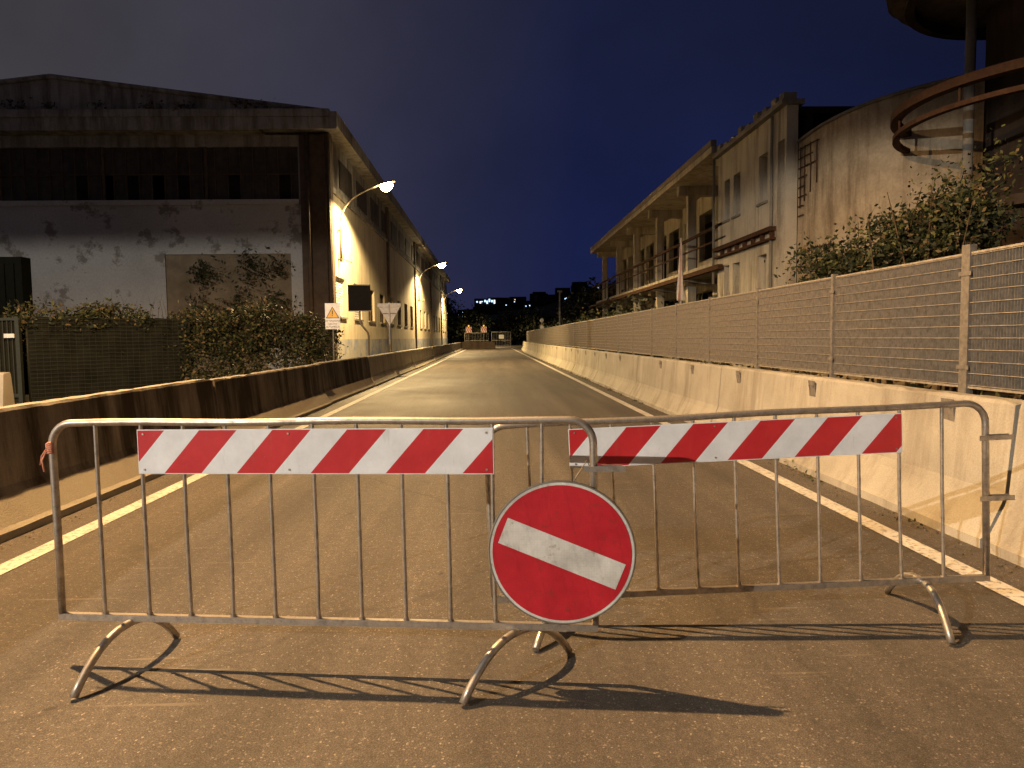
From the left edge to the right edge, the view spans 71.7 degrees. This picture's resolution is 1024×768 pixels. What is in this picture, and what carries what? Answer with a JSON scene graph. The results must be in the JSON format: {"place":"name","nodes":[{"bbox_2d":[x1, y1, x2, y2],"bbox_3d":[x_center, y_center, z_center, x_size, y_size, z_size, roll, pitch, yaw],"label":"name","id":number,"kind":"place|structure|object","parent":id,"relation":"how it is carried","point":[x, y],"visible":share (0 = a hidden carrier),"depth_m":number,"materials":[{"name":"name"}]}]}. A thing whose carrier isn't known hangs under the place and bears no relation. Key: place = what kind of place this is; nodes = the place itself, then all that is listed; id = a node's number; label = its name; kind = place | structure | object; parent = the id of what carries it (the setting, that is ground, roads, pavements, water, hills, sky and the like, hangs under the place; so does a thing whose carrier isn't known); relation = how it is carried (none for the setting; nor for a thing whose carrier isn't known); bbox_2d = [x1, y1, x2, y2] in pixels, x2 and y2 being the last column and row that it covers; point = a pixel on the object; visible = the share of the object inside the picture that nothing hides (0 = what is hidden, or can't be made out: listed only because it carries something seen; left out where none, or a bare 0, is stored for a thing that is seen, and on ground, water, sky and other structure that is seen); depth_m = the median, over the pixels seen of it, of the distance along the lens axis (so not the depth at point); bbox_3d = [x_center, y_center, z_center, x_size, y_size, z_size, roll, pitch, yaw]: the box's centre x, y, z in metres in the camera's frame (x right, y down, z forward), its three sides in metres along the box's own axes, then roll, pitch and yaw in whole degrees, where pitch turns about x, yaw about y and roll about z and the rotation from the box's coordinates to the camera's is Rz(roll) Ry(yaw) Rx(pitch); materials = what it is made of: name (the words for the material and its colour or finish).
{"place":"outdoors","nodes":[
{"label":"outdoors","id":0,"kind":"place"},
{"bbox_2d":[0,74,449,370],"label":"warehouse","id":1,"kind":"structure","parent":0,"point":[126,198],"depth_m":35.09,"materials":[{"name":"beige paint"}]},
{"bbox_2d":[0,95,280,112],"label":"roof weeds","id":2,"kind":"object","parent":1,"relation":"on","point":[184,105],"visible":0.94,"depth_m":33.82,"materials":[{"name":"green plant"}]},
{"bbox_2d":[0,147,298,200],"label":"ribbon window","id":3,"kind":"structure","parent":1,"relation":"in","point":[26,174],"depth_m":35.04,"materials":[{"name":"black glass"}]},
{"bbox_2d":[184,247,300,355],"bbox_3d":[-13.595,-3.909,35.168,6.251,5.770,0.914,-1,4,-2],"label":"climbing ivy","id":4,"kind":"object","parent":1,"relation":"attached to","point":[273,298],"visible":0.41,"depth_m":35.08,"materials":[{"name":"green plant"}]},
{"bbox_2d":[337,180,394,262],"bbox_3d":[-7.714,-8.588,37.505,3.144,4.329,0.512,-1,4,-2],"label":"street lamp","id":5,"kind":"object","parent":1,"relation":"attached to","point":[386,186],"visible":1,"depth_m":37.38,"materials":[{"name":"metal"}]},
{"bbox_2d":[336,277,444,331],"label":"side windows","id":6,"kind":"structure","parent":1,"relation":"in","point":[339,287],"depth_m":48.32,"materials":[{"name":"glass"}]},
{"bbox_2d":[417,262,446,301],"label":"street lamp","id":7,"kind":"object","parent":1,"relation":"attached to","point":[441,265],"visible":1,"depth_m":78.37,"materials":[{"name":"metal"}]},
{"bbox_2d":[443,288,462,313],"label":"street lamp","id":8,"kind":"object","parent":1,"relation":"attached to","point":[458,290],"visible":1,"depth_m":120.45,"materials":[{"name":"metal"}]},
{"bbox_2d":[0,0,985,310],"label":"sky","id":9,"kind":"structure","parent":0,"point":[513,136],"materials":[{"name":"blue"}]},
{"bbox_2d":[0,344,1023,767],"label":"road","id":10,"kind":"structure","parent":0,"point":[874,676],"depth_m":3.47,"materials":[{"name":"grey asphalt"}]},
{"bbox_2d":[0,372,14,406],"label":"concrete barrier","id":11,"kind":"object","parent":10,"relation":"on","point":[6,394],"visible":0.43,"depth_m":13.02,"materials":[{"name":"grey concrete"}]},
{"bbox_2d":[0,379,220,543],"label":"concrete barrier","id":12,"kind":"object","parent":10,"relation":"on","point":[26,429],"visible":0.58,"depth_m":6.44,"materials":[{"name":"grey concrete"}]},
{"bbox_2d":[0,291,347,380],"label":"hedge","id":13,"kind":"object","parent":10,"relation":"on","point":[257,314],"depth_m":21.51,"materials":[{"name":"green plant"}]},
{"bbox_2d":[210,364,331,428],"bbox_3d":[-4.275,0.211,12.861,0.637,0.944,6.054,-1,4,-2],"label":"concrete barrier","id":14,"kind":"object","parent":10,"relation":"on","point":[294,392],"visible":0.73,"depth_m":12.15,"materials":[{"name":"concrete"}]},
{"bbox_2d":[40,416,624,705],"bbox_3d":[-0.817,0.704,3.116,2.595,1.133,0.629,0,4,3],"label":"crowd control barrier","id":15,"kind":"object","parent":10,"relation":"on","point":[357,451],"visible":0.95,"depth_m":3.08,"materials":[{"name":"silver metal"}]},
{"bbox_2d":[488,460,635,623],"bbox_3d":[0.209,0.667,2.982,0.618,0.692,0.080,0,4,5],"label":"no entry sign","id":16,"kind":"object","parent":15,"relation":"attached to","point":[561,551],"visible":0.99,"depth_m":2.95,"materials":[{"name":"metal"}]},
{"bbox_2d":[325,303,339,359],"bbox_3d":[-5.826,-1.300,23.121,0.480,2.660,0.064,-1,4,-2],"label":"warning sign","id":17,"kind":"object","parent":10,"relation":"on","point":[332,316],"visible":1,"depth_m":23.04,"materials":[{"name":"white metal"}]},
{"bbox_2d":[313,356,374,403],"bbox_3d":[-4.472,-0.191,18.945,0.647,0.958,6.054,-1,4,-2],"label":"concrete barrier","id":18,"kind":"object","parent":10,"relation":"on","point":[343,379],"visible":0.83,"depth_m":18.32,"materials":[{"name":"grey concrete"}]},
{"bbox_2d":[348,284,370,355],"bbox_3d":[-5.527,-1.880,25.811,0.820,3.460,0.099,-1,4,-8],"label":"traffic sign","id":19,"kind":"object","parent":10,"relation":"on","point":[359,297],"visible":0.87,"depth_m":25.69,"materials":[{"name":"metal"}]},
{"bbox_2d":[367,352,399,386],"bbox_3d":[-4.636,-0.583,25.030,0.630,0.950,6.053,-1,4,-2],"label":"concrete barrier","id":20,"kind":"object","parent":10,"relation":"on","point":[382,369],"visible":0.84,"depth_m":24.41,"materials":[{"name":"grey concrete"}]},
{"bbox_2d":[377,303,400,352],"bbox_3d":[-5.301,-2.000,30.746,1.000,3.050,0.092,-1,4,-2],"label":"yield sign","id":21,"kind":"object","parent":10,"relation":"on","point":[389,311],"visible":0.85,"depth_m":30.70,"materials":[{"name":"grey metal"}]},
{"bbox_2d":[394,350,415,375],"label":"concrete barrier","id":22,"kind":"object","parent":10,"relation":"on","point":[403,362],"visible":0.77,"depth_m":30.74,"materials":[{"name":"grey concrete"}]},
{"bbox_2d":[411,348,426,368],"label":"concrete barrier","id":23,"kind":"object","parent":10,"relation":"on","point":[418,359],"visible":0.77,"depth_m":36.65,"materials":[{"name":"grey concrete"}]},
{"bbox_2d":[423,347,434,363],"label":"concrete barrier","id":24,"kind":"object","parent":10,"relation":"on","point":[428,356],"visible":0.68,"depth_m":42.96,"materials":[{"name":"grey concrete"}]},
{"bbox_2d":[431,346,441,360],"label":"concrete barrier","id":25,"kind":"object","parent":10,"relation":"on","point":[436,353],"visible":0.69,"depth_m":48.87,"materials":[{"name":"grey concrete"}]},
{"bbox_2d":[439,345,446,357],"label":"concrete barrier","id":26,"kind":"object","parent":10,"relation":"on","point":[442,351],"visible":0.66,"depth_m":55.08,"materials":[{"name":"grey concrete"}]},
{"bbox_2d":[444,344,450,355],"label":"concrete barrier","id":27,"kind":"object","parent":10,"relation":"on","point":[447,352],"visible":0.61,"depth_m":61.51,"materials":[{"name":"grey concrete"}]},
{"bbox_2d":[449,344,453,354],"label":"concrete barrier","id":28,"kind":"object","parent":10,"relation":"on","point":[451,349],"visible":0.56,"depth_m":67.11,"materials":[{"name":"grey concrete"}]},
{"bbox_2d":[458,341,494,348],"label":"concrete barrier","id":29,"kind":"object","parent":10,"relation":"on","point":[478,345],"visible":0.84,"depth_m":93.51,"materials":[{"name":"grey concrete"}]},
{"bbox_2d":[466,332,510,347],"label":"site fence","id":30,"kind":"object","parent":10,"relation":"on","point":[496,340],"visible":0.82,"depth_m":100.00,"materials":[{"name":"grey metal"}]},
{"bbox_2d":[466,325,471,332],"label":"chevron sign","id":31,"kind":"object","parent":30,"relation":"attached to","point":[468,329],"visible":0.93,"depth_m":98.78,"materials":[{"name":"metal"}]},
{"bbox_2d":[481,325,486,331],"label":"chevron sign","id":32,"kind":"object","parent":30,"relation":"attached to","point":[483,329],"visible":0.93,"depth_m":98.84,"materials":[{"name":"metal"}]},
{"bbox_2d":[0,372,1018,571],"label":"gravel debris","id":33,"kind":"object","parent":10,"relation":"on","point":[917,527],"visible":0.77,"depth_m":5.95,"materials":[{"name":"gravel"}]},
{"bbox_2d":[0,348,1023,605],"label":"road marking","id":34,"kind":"object","parent":10,"relation":"on","point":[1002,588],"visible":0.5,"depth_m":5.56,"materials":[{"name":"paint"}]},
{"bbox_2d":[527,343,531,354],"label":"concrete barrier","id":35,"kind":"object","parent":10,"relation":"on","point":[529,348],"visible":0.6,"depth_m":62.14,"materials":[{"name":"grey concrete"}]},
{"bbox_2d":[530,343,537,356],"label":"concrete barrier","id":36,"kind":"object","parent":10,"relation":"on","point":[534,350],"visible":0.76,"depth_m":56.07,"materials":[{"name":"grey concrete"}]},
{"bbox_2d":[535,344,543,358],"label":"concrete barrier","id":37,"kind":"object","parent":10,"relation":"on","point":[539,353],"visible":0.66,"depth_m":49.87,"materials":[{"name":"grey concrete"}]},
{"bbox_2d":[540,344,550,361],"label":"concrete barrier","id":38,"kind":"object","parent":10,"relation":"on","point":[545,356],"visible":0.69,"depth_m":43.99,"materials":[{"name":"grey concrete"}]},
{"bbox_2d":[547,345,563,365],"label":"concrete barrier","id":39,"kind":"object","parent":10,"relation":"on","point":[555,355],"visible":0.76,"depth_m":37.88,"materials":[{"name":"grey concrete"}]},
{"bbox_2d":[557,347,576,371],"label":"concrete barrier","id":40,"kind":"object","parent":10,"relation":"on","point":[567,361],"visible":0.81,"depth_m":31.64,"materials":[{"name":"grey concrete"}]},
{"bbox_2d":[571,348,599,381],"bbox_3d":[2.823,-0.768,26.062,0.611,1.004,6.063,-1,4,-2],"label":"concrete barrier","id":41,"kind":"object","parent":10,"relation":"on","point":[586,365],"visible":0.84,"depth_m":25.48,"materials":[{"name":"grey concrete"}]},
{"bbox_2d":[593,351,640,397],"bbox_3d":[3.007,-0.373,19.980,0.609,1.004,6.059,-1,4,-2],"label":"concrete barrier","id":42,"kind":"object","parent":10,"relation":"on","point":[617,372],"visible":0.89,"depth_m":19.23,"materials":[{"name":"grey concrete"}]},
{"bbox_2d":[630,356,728,422],"bbox_3d":[3.192,0.023,13.890,0.607,1.004,6.069,-1,4,-2],"label":"concrete barrier","id":43,"kind":"object","parent":10,"relation":"on","point":[672,386],"visible":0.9,"depth_m":13.06,"materials":[{"name":"grey concrete"}]},
{"bbox_2d":[549,362,922,525],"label":"gutter weeds","id":44,"kind":"object","parent":10,"relation":"on","point":[811,477],"visible":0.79,"depth_m":7.50,"materials":[{"name":"green plant"}]},
{"bbox_2d":[484,400,1014,651],"bbox_3d":[1.182,0.655,3.587,2.648,1.128,0.707,-1,4,-2],"label":"crowd control barrier","id":45,"kind":"object","parent":10,"relation":"on","point":[774,438],"visible":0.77,"depth_m":3.54,"materials":[{"name":"silver metal"}]},
{"bbox_2d":[712,366,1023,547],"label":"concrete barrier","id":46,"kind":"object","parent":10,"relation":"on","point":[743,388],"visible":0.67,"depth_m":5.79,"materials":[{"name":"grey concrete"}]},
{"bbox_2d":[990,402,1023,567],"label":"concrete barrier","id":47,"kind":"object","parent":10,"relation":"on","point":[1007,538],"visible":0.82,"depth_m":4.66,"materials":[{"name":"grey concrete"}]},
{"bbox_2d":[14,343,1023,403],"bbox_3d":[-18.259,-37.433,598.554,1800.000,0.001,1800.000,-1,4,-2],"label":"ground","id":48,"kind":"structure","parent":0,"point":[517,345],"depth_m":18.71,"materials":[{"name":"soil"}]},
{"bbox_2d":[0,316,25,402],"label":"site gate","id":49,"kind":"structure","parent":48,"relation":"on","point":[11,355],"depth_m":17.67,"materials":[{"name":"grey metal"}]},
{"bbox_2d":[0,257,32,394],"bbox_3d":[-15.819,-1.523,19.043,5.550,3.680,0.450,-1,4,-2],"label":"site container","id":50,"kind":"object","parent":48,"relation":"on","point":[15,279],"visible":0.33,"depth_m":18.87,"materials":[{"name":"paint"}]},
{"bbox_2d":[24,315,332,401],"bbox_3d":[-9.093,-0.879,20.824,8.630,2.200,0.175,-4,5,-43],"label":"wire fence","id":51,"kind":"object","parent":48,"relation":"on","point":[62,362],"visible":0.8,"depth_m":19.07,"materials":[{"name":"grey metal"}]},
{"bbox_2d":[449,290,610,344],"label":"distant tree trunks","id":52,"kind":"object","parent":48,"relation":"on","point":[514,342],"visible":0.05,"depth_m":145.22,"materials":[{"name":"brown plant"}]},
{"bbox_2d":[447,270,615,343],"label":"distant trees","id":53,"kind":"object","parent":48,"relation":"on","point":[518,327],"visible":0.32,"depth_m":136.91,"materials":[{"name":"green plant"}]},
{"bbox_2d":[557,290,561,324],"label":"utility pole","id":54,"kind":"object","parent":48,"relation":"on","point":[559,291],"visible":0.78,"depth_m":59.83,"materials":[{"name":"grey metal"}]},
{"bbox_2d":[534,288,671,356],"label":"roadside shrubs","id":55,"kind":"object","parent":48,"relation":"on","point":[593,318],"visible":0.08,"depth_m":37.45,"materials":[{"name":"green plant"}]},
{"bbox_2d":[596,159,718,360],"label":"columns","id":56,"kind":"structure","parent":48,"relation":"on","point":[691,194],"depth_m":40.31,"materials":[{"name":"beige paint"}]},
{"bbox_2d":[589,220,725,307],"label":"rusty rails","id":57,"kind":"object","parent":56,"relation":"attached to","point":[716,267],"visible":0.9,"depth_m":36.14,"materials":[{"name":"brown metal"}]},
{"bbox_2d":[622,196,717,363],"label":"loggia wall","id":58,"kind":"structure","parent":48,"relation":"on","point":[703,210],"depth_m":43.34,"materials":[{"name":"beige paint"}]},
{"bbox_2d":[590,140,717,303],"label":"slabs","id":59,"kind":"structure","parent":58,"relation":"on","point":[696,169],"depth_m":37.12,"materials":[{"name":"beige paint"}]},
{"bbox_2d":[664,222,711,306],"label":"dark rooms","id":60,"kind":"object","parent":58,"relation":"attached to","point":[708,254],"depth_m":46.21,"materials":[{"name":"black"}]},
{"bbox_2d":[677,238,684,303],"bbox_3d":[5.957,-2.694,25.073,0.269,4.900,0.280,-2,4,-12],"label":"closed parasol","id":61,"kind":"object","parent":48,"relation":"on","point":[680,292],"visible":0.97,"depth_m":24.94,"materials":[{"name":"white fabric"}]},
{"bbox_2d":[642,279,779,369],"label":"reeds","id":62,"kind":"object","parent":48,"relation":"on","point":[693,360],"visible":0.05,"depth_m":24.11,"materials":[{"name":"green plant"}]},
{"bbox_2d":[717,105,798,372],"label":"building","id":63,"kind":"structure","parent":48,"relation":"on","point":[744,177],"depth_m":23.66,"materials":[{"name":"grey paint"}]},
{"bbox_2d":[712,92,804,369],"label":"parapet and ledges","id":64,"kind":"structure","parent":63,"relation":"on","point":[784,99],"depth_m":23.25,"materials":[{"name":"concrete"}]},
{"bbox_2d":[527,242,1023,393],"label":"steel grating fence","id":65,"kind":"object","parent":48,"relation":"on","point":[947,321],"visible":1,"depth_m":8.15,"materials":[{"name":"grey metal"}]},
{"bbox_2d":[548,344,1021,399],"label":"undergrowth","id":66,"kind":"object","parent":48,"relation":"on","point":[997,394],"visible":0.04,"depth_m":10.48,"materials":[{"name":"green plant"}]},
{"bbox_2d":[795,106,854,370],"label":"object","id":67,"kind":"object","parent":48,"relation":"on","point":[810,118],"visible":0.14,"depth_m":21.33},
{"bbox_2d":[796,81,984,390],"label":"curved wall","id":68,"kind":"structure","parent":48,"relation":"on","point":[863,166],"depth_m":18.53,"materials":[{"name":"paint"}]},
{"bbox_2d":[797,74,963,270],"bbox_3d":[9.626,-5.454,19.032,1.052,4.445,5.075,-3,5,-34],"label":"coping and rebar","id":69,"kind":"object","parent":68,"relation":"attached to","point":[867,103],"visible":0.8,"depth_m":19.51,"materials":[{"name":"metal"}]},
{"bbox_2d":[764,124,1023,290],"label":"overgrown bush","id":70,"kind":"object","parent":48,"relation":"on","point":[941,213],"visible":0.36,"depth_m":11.29,"materials":[{"name":"green plant"}]},
{"bbox_2d":[858,186,1004,394],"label":"bush stems","id":71,"kind":"object","parent":48,"relation":"on","point":[939,387],"visible":0.15,"depth_m":11.26,"materials":[{"name":"brown plant"}]},
{"bbox_2d":[956,0,977,391],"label":"balcony columns","id":72,"kind":"structure","parent":48,"relation":"on","point":[970,66],"depth_m":16.15,"materials":[{"name":"concrete"}]},
{"bbox_2d":[447,292,615,343],"bbox_3d":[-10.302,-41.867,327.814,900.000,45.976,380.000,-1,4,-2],"label":"hill","id":73,"kind":"structure","parent":0,"point":[550,308],"depth_m":301.55,"materials":[{"name":"green plant"}]},
{"bbox_2d":[451,282,611,320],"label":"distant town","id":74,"kind":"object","parent":73,"relation":"on","point":[491,306],"visible":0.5,"depth_m":338.56,"materials":[{"name":"concrete"}]},
{"bbox_2d":[976,0,1023,395],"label":"stair tower","id":75,"kind":"structure","parent":0,"point":[1005,32],"depth_m":16.53,"materials":[{"name":"concrete"}]},
{"bbox_2d":[886,0,1023,222],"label":"round balconies","id":76,"kind":"structure","parent":75,"relation":"on","point":[943,19],"depth_m":16.50,"materials":[{"name":"concrete"}]}
]}

